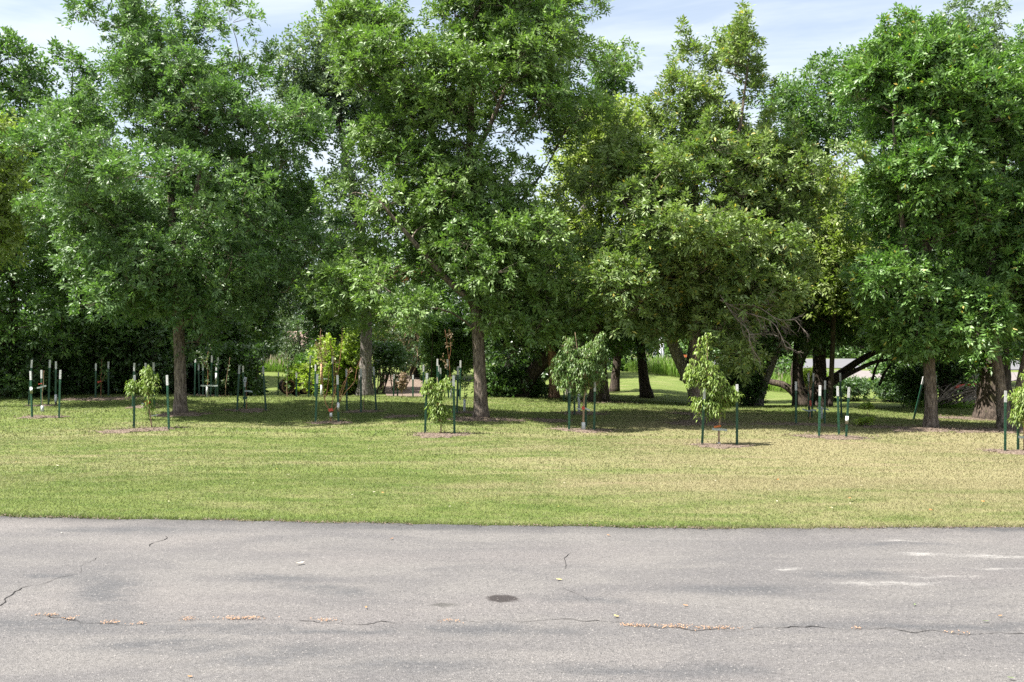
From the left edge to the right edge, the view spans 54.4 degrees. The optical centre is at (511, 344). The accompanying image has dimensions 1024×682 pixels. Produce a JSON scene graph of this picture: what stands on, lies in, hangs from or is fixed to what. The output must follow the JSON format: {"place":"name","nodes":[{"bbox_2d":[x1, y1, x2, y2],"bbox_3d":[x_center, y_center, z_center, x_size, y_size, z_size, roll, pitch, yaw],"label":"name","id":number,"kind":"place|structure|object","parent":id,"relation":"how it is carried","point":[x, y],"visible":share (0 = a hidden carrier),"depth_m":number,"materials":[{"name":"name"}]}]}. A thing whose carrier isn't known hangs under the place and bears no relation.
{"place":"outdoors","nodes":[
{"label":"outdoors","id":0,"kind":"place"},
{"bbox_2d":[259,350,304,372],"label":"meadow","id":1,"kind":"structure","parent":0,"point":[269,365],"depth_m":62.87,"materials":[{"name":"green plant"}]},
{"bbox_2d":[384,375,422,396],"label":"dirt path","id":2,"kind":"structure","parent":0,"point":[408,391],"depth_m":46.63,"materials":[{"name":"soil"}]},
{"bbox_2d":[0,516,1023,681],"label":"driveway","id":3,"kind":"structure","parent":0,"point":[496,582],"depth_m":7.71,"materials":[{"name":"grey asphalt"}]},
{"bbox_2d":[35,613,969,633],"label":"seed litter","id":4,"kind":"object","parent":3,"relation":"on","point":[438,620],"visible":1,"depth_m":7.16,"materials":[{"name":"brown plant"}]},
{"bbox_2d":[1,536,1011,634],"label":"asphalt crack","id":5,"kind":"object","parent":3,"relation":"on","point":[517,621],"visible":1,"depth_m":7.18,"materials":[{"name":"black asphalt"}]},
{"bbox_2d":[1,514,1021,529],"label":"edge debris","id":6,"kind":"object","parent":3,"relation":"on","point":[587,525],"visible":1,"depth_m":10.97,"materials":[{"name":"soil"}]},
{"bbox_2d":[0,351,1023,528],"bbox_3d":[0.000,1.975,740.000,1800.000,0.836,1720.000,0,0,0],"label":"lawn","id":7,"kind":"structure","parent":0,"point":[667,388],"depth_m":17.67,"materials":[{"name":"green plant"}]},
{"bbox_2d":[0,372,46,398],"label":"shrub","id":8,"kind":"object","parent":7,"relation":"on","point":[19,381],"visible":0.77,"depth_m":32.47,"materials":[{"name":"green plant"}]},
{"bbox_2d":[0,106,56,270],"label":"maple tree","id":9,"kind":"object","parent":7,"relation":"on","point":[10,169],"visible":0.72,"depth_m":29.44,"materials":[{"name":"green plant"}]},
{"bbox_2d":[0,337,63,397],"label":"shrub","id":10,"kind":"object","parent":7,"relation":"on","point":[40,361],"visible":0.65,"depth_m":32.82,"materials":[{"name":"green plant"}]},
{"bbox_2d":[1,320,65,393],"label":"shrub","id":11,"kind":"object","parent":7,"relation":"on","point":[35,340],"visible":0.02,"depth_m":35.84,"materials":[{"name":"green plant"}]},
{"bbox_2d":[3,172,83,325],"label":"tree","id":12,"kind":"object","parent":7,"relation":"on","point":[30,282],"visible":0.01,"depth_m":50.59,"materials":[{"name":"green plant"}]},
{"bbox_2d":[0,25,111,394],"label":"elm tree","id":13,"kind":"object","parent":7,"relation":"on","point":[14,331],"visible":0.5,"depth_m":33.02,"materials":[{"name":"green plant"}]},
{"bbox_2d":[58,370,61,417],"bbox_3d":[-11.923,1.312,26.261,0.055,1.291,0.059,2,0,0],"label":"fence post","id":14,"kind":"object","parent":7,"relation":"on","point":[59,400],"visible":1,"depth_m":26.24,"materials":[{"name":"green metal"}]},
{"bbox_2d":[47,317,122,393],"bbox_3d":[-15.868,0.581,37.630,3.866,3.646,3.759,0,0,-36],"label":"shrub","id":15,"kind":"object","parent":7,"relation":"on","point":[98,379],"visible":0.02,"depth_m":36.73,"materials":[{"name":"green plant"}]},
{"bbox_2d":[1,36,171,392],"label":"elm tree","id":16,"kind":"object","parent":7,"relation":"on","point":[87,71],"visible":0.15,"depth_m":34.62,"materials":[{"name":"green plant"}]},
{"bbox_2d":[29,323,145,394],"bbox_3d":[-15.208,0.617,34.851,4.956,2.920,3.638,0,0,0],"label":"shrub","id":17,"kind":"object","parent":7,"relation":"on","point":[87,378],"visible":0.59,"depth_m":33.98,"materials":[{"name":"green plant"}]},
{"bbox_2d":[124,365,161,427],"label":"peach sapling","id":18,"kind":"object","parent":7,"relation":"on","point":[148,379],"visible":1,"depth_m":23.53,"materials":[{"name":"green plant"}]},
{"bbox_2d":[105,321,193,393],"bbox_3d":[-12.720,0.539,34.993,3.083,2.850,2.633,0,0,0],"label":"shrub","id":19,"kind":"object","parent":7,"relation":"on","point":[162,340],"visible":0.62,"depth_m":34.51,"materials":[{"name":"green plant"}]},
{"bbox_2d":[127,160,202,251],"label":"tree","id":20,"kind":"object","parent":7,"relation":"on","point":[146,175],"visible":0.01,"depth_m":52.80,"materials":[{"name":"green plant"}]},
{"bbox_2d":[90,191,242,393],"bbox_3d":[-13.506,-1.908,37.438,6.564,7.855,6.110,0,0,0],"label":"elm tree","id":21,"kind":"object","parent":7,"relation":"on","point":[228,320],"visible":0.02,"depth_m":37.41,"materials":[{"name":"green plant"}]},
{"bbox_2d":[166,375,169,429],"bbox_3d":[-8.002,1.352,23.169,0.056,1.291,0.061,-2,0,0],"label":"fence post","id":22,"kind":"object","parent":7,"relation":"on","point":[167,393],"visible":0.97,"depth_m":23.14,"materials":[{"name":"green metal"}]},
{"bbox_2d":[0,0,354,412],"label":"ash tree","id":23,"kind":"object","parent":7,"relation":"on","point":[184,255],"visible":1,"depth_m":26.04,"materials":[{"name":"green plant"}]},
{"bbox_2d":[135,176,219,328],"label":"elm tree","id":24,"kind":"object","parent":7,"relation":"on","point":[141,189],"visible":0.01,"depth_m":49.05,"materials":[{"name":"green plant"}]},
{"bbox_2d":[156,319,222,394],"bbox_3d":[-12.407,0.717,38.453,3.061,3.894,3.499,0,0,33],"label":"shrub","id":25,"kind":"object","parent":7,"relation":"on","point":[190,387],"visible":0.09,"depth_m":37.86,"materials":[{"name":"green plant"}]},
{"bbox_2d":[198,344,217,396],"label":"sapling","id":26,"kind":"object","parent":7,"relation":"on","point":[204,364],"visible":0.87,"depth_m":32.98,"materials":[{"name":"green plant"}]},
{"bbox_2d":[187,318,268,395],"bbox_3d":[-11.160,0.698,38.833,3.229,3.615,3.066,0,0,-11],"label":"shrub","id":27,"kind":"object","parent":7,"relation":"on","point":[240,329],"visible":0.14,"depth_m":38.66,"materials":[{"name":"green plant"}]},
{"bbox_2d":[195,338,274,395],"bbox_3d":[-9.983,0.921,35.581,2.871,2.391,2.549,0,0,0],"label":"shrub","id":28,"kind":"object","parent":7,"relation":"on","point":[234,356],"visible":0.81,"depth_m":35.08,"materials":[{"name":"green plant"}]},
{"bbox_2d":[219,232,295,357],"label":"tree","id":29,"kind":"object","parent":7,"relation":"on","point":[275,352],"visible":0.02,"depth_m":65.75,"materials":[{"name":"green plant"}]},
{"bbox_2d":[209,217,308,351],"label":"elm tree","id":30,"kind":"object","parent":7,"relation":"on","point":[267,321],"visible":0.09,"depth_m":42.07,"materials":[{"name":"green plant"}]},
{"bbox_2d":[213,170,310,346],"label":"elm tree","id":31,"kind":"object","parent":7,"relation":"on","point":[275,337],"visible":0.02,"depth_m":44.94,"materials":[{"name":"green plant"}]},
{"bbox_2d":[278,379,295,394],"bbox_3d":[-8.231,1.547,36.517,0.590,0.595,1.168,0,0,-18],"label":"log","id":32,"kind":"object","parent":7,"relation":"on","point":[282,387],"visible":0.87,"depth_m":36.01,"materials":[{"name":"brown wood"}]},
{"bbox_2d":[269,289,317,371],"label":"willow tree","id":33,"kind":"object","parent":7,"relation":"on","point":[298,347],"visible":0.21,"depth_m":63.43,"materials":[{"name":"green plant"}]},
{"bbox_2d":[285,350,319,395],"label":"shrub","id":34,"kind":"object","parent":7,"relation":"on","point":[301,358],"visible":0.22,"depth_m":36.91,"materials":[{"name":"green plant"}]},
{"bbox_2d":[315,330,329,396],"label":"sapling","id":35,"kind":"object","parent":7,"relation":"on","point":[321,373],"visible":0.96,"depth_m":33.37,"materials":[{"name":"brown plant"}]},
{"bbox_2d":[269,190,377,392],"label":"elm tree","id":36,"kind":"object","parent":7,"relation":"on","point":[335,331],"visible":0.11,"depth_m":42.04,"materials":[{"name":"green plant"}]},
{"bbox_2d":[276,323,372,395],"bbox_3d":[-6.805,0.662,36.261,3.724,3.010,2.677,0,0,0],"label":"shrub","id":37,"kind":"object","parent":7,"relation":"on","point":[350,354],"visible":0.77,"depth_m":35.76,"materials":[{"name":"green plant"}]},
{"bbox_2d":[245,17,422,395],"bbox_3d":[-6.074,-4.760,35.456,6.482,13.521,4.534,0,0,25],"label":"cottonwood tree","id":38,"kind":"object","parent":7,"relation":"on","point":[317,80],"visible":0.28,"depth_m":35.05,"materials":[{"name":"green plant"}]},
{"bbox_2d":[290,300,378,355],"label":"tree","id":39,"kind":"object","parent":7,"relation":"on","point":[312,345],"visible":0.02,"depth_m":59.37,"materials":[{"name":"green plant"}]},
{"bbox_2d":[336,375,339,420],"bbox_3d":[-4.369,1.369,25.006,0.066,1.215,0.068,-1,0,0],"label":"fence post","id":40,"kind":"object","parent":7,"relation":"on","point":[338,402],"visible":0.98,"depth_m":24.98,"materials":[{"name":"green metal"}]},
{"bbox_2d":[320,345,360,420],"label":"sapling","id":41,"kind":"object","parent":7,"relation":"on","point":[330,410],"visible":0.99,"depth_m":25.00,"materials":[{"name":"brown plant"}]},
{"bbox_2d":[372,302,399,389],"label":"shrub","id":42,"kind":"object","parent":7,"relation":"on","point":[382,385],"visible":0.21,"depth_m":46.85,"materials":[{"name":"green plant"}]},
{"bbox_2d":[372,340,413,393],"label":"shrub","id":43,"kind":"object","parent":7,"relation":"on","point":[390,353],"visible":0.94,"depth_m":43.61,"materials":[{"name":"green plant"}]},
{"bbox_2d":[372,314,426,389],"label":"shrub","id":44,"kind":"object","parent":7,"relation":"on","point":[415,355],"visible":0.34,"depth_m":45.78,"materials":[{"name":"green plant"}]},
{"bbox_2d":[396,371,408,396],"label":"sapling","id":45,"kind":"object","parent":7,"relation":"on","point":[401,384],"visible":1,"depth_m":33.27,"materials":[{"name":"brown plant"}]},
{"bbox_2d":[372,229,463,377],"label":"tree","id":46,"kind":"object","parent":7,"relation":"on","point":[416,372],"visible":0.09,"depth_m":54.95,"materials":[{"name":"green plant"}]},
{"bbox_2d":[415,315,455,395],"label":"shrub","id":47,"kind":"object","parent":7,"relation":"on","point":[434,346],"visible":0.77,"depth_m":36.26,"materials":[{"name":"green plant"}]},
{"bbox_2d":[405,309,490,379],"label":"shrub","id":48,"kind":"object","parent":7,"relation":"on","point":[446,314],"visible":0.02,"depth_m":53.12,"materials":[{"name":"green plant"}]},
{"bbox_2d":[403,257,502,369],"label":"tree","id":49,"kind":"object","parent":7,"relation":"on","point":[446,297],"visible":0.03,"depth_m":52.91,"materials":[{"name":"green plant"}]},
{"bbox_2d":[452,376,455,432],"bbox_3d":[-1.297,1.362,22.294,0.056,1.340,0.060,-1,0,0],"label":"fence post","id":50,"kind":"object","parent":7,"relation":"on","point":[453,385],"visible":0.96,"depth_m":22.27,"materials":[{"name":"green metal"}]},
{"bbox_2d":[442,314,485,396],"bbox_3d":[-1.821,0.379,37.026,1.946,3.209,1.844,0,0,0],"label":"shrub","id":51,"kind":"object","parent":7,"relation":"on","point":[462,346],"visible":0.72,"depth_m":36.64,"materials":[{"name":"green plant"}]},
{"bbox_2d":[459,376,473,411],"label":"sapling","id":52,"kind":"object","parent":7,"relation":"on","point":[465,396],"visible":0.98,"depth_m":27.71,"materials":[{"name":"green plant"}]},
{"bbox_2d":[289,0,645,416],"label":"ash tree","id":53,"kind":"object","parent":7,"relation":"on","point":[470,226],"visible":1,"depth_m":25.05,"materials":[{"name":"green plant"}]},
{"bbox_2d":[470,363,539,397],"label":"shrub","id":54,"kind":"object","parent":7,"relation":"on","point":[501,381],"visible":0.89,"depth_m":34.13,"materials":[{"name":"green plant"}]},
{"bbox_2d":[13,393,1023,454],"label":"mulch","id":55,"kind":"object","parent":7,"relation":"on","point":[444,434],"visible":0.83,"depth_m":25.24,"materials":[{"name":"soil"}]},
{"bbox_2d":[29,371,32,416],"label":"fence post","id":56,"kind":"object","parent":55,"relation":"on","point":[31,392],"visible":1,"depth_m":26.22,"materials":[{"name":"green metal"}]},
{"bbox_2d":[424,373,427,432],"bbox_3d":[-1.937,1.337,22.437,0.056,1.395,0.060,2,0,0],"label":"fence post","id":57,"kind":"object","parent":55,"relation":"on","point":[425,419],"visible":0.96,"depth_m":22.41,"materials":[{"name":"green metal"}]},
{"bbox_2d":[419,375,456,432],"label":"peach sapling","id":58,"kind":"object","parent":55,"relation":"on","point":[437,410],"visible":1,"depth_m":22.31,"materials":[{"name":"green plant"}]},
{"bbox_2d":[549,331,611,429],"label":"peach sapling","id":59,"kind":"object","parent":55,"relation":"on","point":[585,367],"visible":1,"depth_m":23.57,"materials":[{"name":"green plant"}]},
{"bbox_2d":[701,388,705,444],"bbox_3d":[3.958,1.504,20.614,0.056,1.209,0.061,2,0,0],"label":"fence post","id":60,"kind":"object","parent":55,"relation":"on","point":[703,418],"visible":0.96,"depth_m":20.59,"materials":[{"name":"green metal"}]},
{"bbox_2d":[683,333,744,443],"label":"peach sapling","id":61,"kind":"object","parent":55,"relation":"on","point":[708,377],"visible":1,"depth_m":20.65,"materials":[{"name":"green plant"}]},
{"bbox_2d":[736,384,737,444],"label":"fence post","id":62,"kind":"object","parent":55,"relation":"on","point":[737,417],"visible":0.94,"depth_m":20.68,"materials":[{"name":"green metal"}]},
{"bbox_2d":[1004,391,1006,450],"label":"fence post","id":63,"kind":"object","parent":55,"relation":"on","point":[1005,419],"visible":0.98,"depth_m":20.46,"materials":[{"name":"green metal"}]},
{"bbox_2d":[1002,373,1023,449],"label":"peach sapling","id":64,"kind":"object","parent":55,"relation":"on","point":[1017,412],"visible":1,"depth_m":20.47,"materials":[{"name":"green plant"}]},
{"bbox_2d":[445,209,599,396],"bbox_3d":[0.891,-1.409,34.238,6.494,6.856,5.821,0,0,0],"label":"elm tree","id":65,"kind":"object","parent":7,"relation":"on","point":[537,366],"visible":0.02,"depth_m":34.15,"materials":[{"name":"green plant"}]},
{"bbox_2d":[485,333,584,381],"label":"shrub","id":66,"kind":"object","parent":7,"relation":"on","point":[544,375],"visible":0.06,"depth_m":45.10,"materials":[{"name":"green plant"}]},
{"bbox_2d":[530,379,548,396],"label":"shrub","id":67,"kind":"object","parent":7,"relation":"on","point":[541,388],"visible":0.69,"depth_m":34.44,"materials":[{"name":"green plant"}]},
{"bbox_2d":[515,257,591,397],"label":"elm tree","id":68,"kind":"object","parent":7,"relation":"on","point":[553,392],"depth_m":34.16,"materials":[{"name":"green plant"}]},
{"bbox_2d":[593,382,595,429],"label":"fence post","id":69,"kind":"object","parent":7,"relation":"on","point":[594,408],"visible":0.96,"depth_m":23.70,"materials":[{"name":"green metal"}]},
{"bbox_2d":[526,90,664,401],"bbox_3d":[2.701,-3.228,32.935,5.246,10.547,4.522,0,0,0],"label":"boxelder tree","id":70,"kind":"object","parent":7,"relation":"on","point":[577,159],"visible":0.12,"depth_m":32.35,"materials":[{"name":"green plant"}]},
{"bbox_2d":[563,246,636,400],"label":"elm tree","id":71,"kind":"object","parent":7,"relation":"on","point":[606,393],"visible":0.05,"depth_m":33.57,"materials":[{"name":"green plant"}]},
{"bbox_2d":[564,50,640,394],"bbox_3d":[3.420,-4.685,38.927,3.197,13.550,2.570,0,0,0],"label":"poplar tree","id":72,"kind":"object","parent":7,"relation":"on","point":[608,82],"visible":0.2,"depth_m":38.62,"materials":[{"name":"green plant"}]},
{"bbox_2d":[607,355,634,371],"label":"shrub","id":73,"kind":"object","parent":7,"relation":"on","point":[622,366],"visible":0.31,"depth_m":59.53,"materials":[{"name":"green plant"}]},
{"bbox_2d":[586,330,658,391],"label":"elm tree","id":74,"kind":"object","parent":7,"relation":"on","point":[614,386],"depth_m":39.84,"materials":[{"name":"brown plant"}]},
{"bbox_2d":[606,327,667,397],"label":"elm tree","id":75,"kind":"object","parent":7,"relation":"on","point":[645,390],"depth_m":36.32,"materials":[{"name":"brown plant"}]},
{"bbox_2d":[598,291,738,405],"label":"elm tree","id":76,"kind":"object","parent":7,"relation":"on","point":[678,357],"depth_m":32.35,"materials":[{"name":"brown plant"}]},
{"bbox_2d":[658,339,722,360],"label":"shrub","id":77,"kind":"object","parent":7,"relation":"on","point":[667,351],"visible":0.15,"depth_m":118.23,"materials":[{"name":"green plant"}]},
{"bbox_2d":[543,0,881,420],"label":"ash tree","id":78,"kind":"object","parent":7,"relation":"on","point":[677,258],"visible":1,"depth_m":24.85,"materials":[{"name":"green plant"}]},
{"bbox_2d":[624,353,850,391],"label":"reeds","id":79,"kind":"object","parent":7,"relation":"on","point":[660,364],"visible":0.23,"depth_m":55.04,"materials":[{"name":"green plant"}]},
{"bbox_2d":[710,349,769,405],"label":"shrub","id":80,"kind":"object","parent":7,"relation":"on","point":[749,392],"visible":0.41,"depth_m":33.03,"materials":[{"name":"green plant"}]},
{"bbox_2d":[761,352,804,388],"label":"shrub","id":81,"kind":"object","parent":7,"relation":"on","point":[783,360],"visible":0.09,"depth_m":49.76,"materials":[{"name":"green plant"}]},
{"bbox_2d":[729,207,849,405],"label":"elm tree","id":82,"kind":"object","parent":7,"relation":"on","point":[773,348],"visible":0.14,"depth_m":33.03,"materials":[{"name":"green plant"}]},
{"bbox_2d":[803,366,827,388],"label":"shrub","id":83,"kind":"object","parent":7,"relation":"on","point":[806,371],"visible":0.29,"depth_m":40.71,"materials":[{"name":"green plant"}]},
{"bbox_2d":[746,40,886,405],"bbox_3d":[12.088,-4.456,37.159,6.777,13.852,4.540,0,0,0],"label":"elm tree","id":84,"kind":"object","parent":7,"relation":"on","point":[819,122],"visible":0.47,"depth_m":36.33,"materials":[{"name":"green plant"}]},
{"bbox_2d":[818,385,820,435],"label":"fence post","id":85,"kind":"object","parent":7,"relation":"on","point":[819,411],"visible":0.95,"depth_m":22.18,"materials":[{"name":"green metal"}]},
{"bbox_2d":[754,201,891,404],"bbox_3d":[10.468,-1.671,35.039,6.639,7.974,6.352,0,0,0],"label":"elm tree","id":86,"kind":"object","parent":7,"relation":"on","point":[840,338],"visible":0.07,"depth_m":33.75,"materials":[{"name":"green plant"}]},
{"bbox_2d":[766,156,889,406],"bbox_3d":[10.133,-1.965,32.472,5.323,8.283,5.261,0,0,0],"label":"boxelder tree","id":87,"kind":"object","parent":7,"relation":"on","point":[836,245],"visible":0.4,"depth_m":31.43,"materials":[{"name":"green plant"}]},
{"bbox_2d":[836,386,839,434],"bbox_3d":[7.505,1.522,22.919,0.056,1.138,0.060,-2,0,0],"label":"fence post","id":88,"kind":"object","parent":7,"relation":"on","point":[838,412],"visible":0.98,"depth_m":22.89,"materials":[{"name":"green metal"}]},
{"bbox_2d":[791,333,900,358],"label":"tree","id":89,"kind":"object","parent":7,"relation":"on","point":[857,352],"visible":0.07,"depth_m":159.86,"materials":[{"name":"green plant"}]},
{"bbox_2d":[845,387,849,436],"bbox_3d":[7.454,1.520,22.129,0.066,1.156,0.068,3,0,0],"label":"fence post","id":90,"kind":"object","parent":7,"relation":"on","point":[847,414],"visible":0.98,"depth_m":22.11,"materials":[{"name":"green metal"}]},
{"bbox_2d":[805,375,890,400],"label":"shrub","id":91,"kind":"object","parent":7,"relation":"on","point":[858,386],"visible":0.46,"depth_m":41.26,"materials":[{"name":"green plant"}]},
{"bbox_2d":[769,247,934,405],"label":"willow tree","id":92,"kind":"object","parent":7,"relation":"on","point":[848,370],"visible":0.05,"depth_m":36.83,"materials":[{"name":"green plant"}]},
{"bbox_2d":[853,402,875,425],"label":"weed","id":93,"kind":"object","parent":7,"relation":"on","point":[867,420],"visible":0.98,"depth_m":25.80,"materials":[{"name":"green plant"}]},
{"bbox_2d":[858,352,935,381],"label":"shrub","id":94,"kind":"object","parent":7,"relation":"on","point":[881,368],"visible":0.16,"depth_m":51.44,"materials":[{"name":"green plant"}]},
{"bbox_2d":[866,376,938,402],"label":"shrub","id":95,"kind":"object","parent":7,"relation":"on","point":[891,392],"visible":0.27,"depth_m":41.19,"materials":[{"name":"green plant"}]},
{"bbox_2d":[882,364,938,406],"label":"shrub","id":96,"kind":"object","parent":7,"relation":"on","point":[908,381],"visible":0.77,"depth_m":36.74,"materials":[{"name":"green plant"}]},
{"bbox_2d":[828,2,1023,427],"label":"ash tree","id":97,"kind":"object","parent":7,"relation":"on","point":[940,102],"visible":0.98,"depth_m":24.58,"materials":[{"name":"green plant"}]},
{"bbox_2d":[877,225,979,407],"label":"elm tree","id":98,"kind":"object","parent":7,"relation":"on","point":[944,379],"visible":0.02,"depth_m":35.81,"materials":[{"name":"brown plant"}]},
{"bbox_2d":[935,353,980,407],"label":"shrub","id":99,"kind":"object","parent":7,"relation":"on","point":[957,372],"visible":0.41,"depth_m":35.58,"materials":[{"name":"green plant"}]},
{"bbox_2d":[924,0,1021,402],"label":"cottonwood tree","id":100,"kind":"object","parent":7,"relation":"on","point":[997,45],"visible":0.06,"depth_m":39.48,"materials":[{"name":"green plant"}]},
{"bbox_2d":[929,219,1023,419],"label":"cottonwood tree","id":101,"kind":"object","parent":7,"relation":"on","point":[985,405],"visible":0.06,"depth_m":29.65,"materials":[{"name":"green plant"}]},
{"bbox_2d":[937,370,1016,404],"bbox_3d":[16.617,1.571,34.808,4.780,1.413,3.077,0,0,0],"label":"brush pile","id":102,"kind":"object","parent":7,"relation":"on","point":[963,394],"visible":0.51,"depth_m":34.54,"materials":[{"name":"brown wood"}]},
{"bbox_2d":[932,19,1023,427],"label":"ash tree","id":103,"kind":"object","parent":7,"relation":"on","point":[1006,255],"visible":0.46,"depth_m":25.20,"materials":[{"name":"green plant"}]},
{"bbox_2d":[0,0,1023,315],"label":"sky","id":104,"kind":"structure","parent":0,"point":[794,29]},
{"bbox_2d":[611,367,1017,380],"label":"gravel lot","id":105,"kind":"structure","parent":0,"point":[861,373],"depth_m":67.10,"materials":[{"name":"grey gravel"}]},
{"bbox_2d":[636,359,1019,368],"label":"road","id":106,"kind":"structure","parent":0,"point":[839,363],"depth_m":111.20,"materials":[{"name":"grey asphalt"}]},
{"bbox_2d":[900,399,974,408],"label":"rough grass","id":107,"kind":"structure","parent":0,"point":[957,405],"depth_m":35.59,"materials":[{"name":"plant"}]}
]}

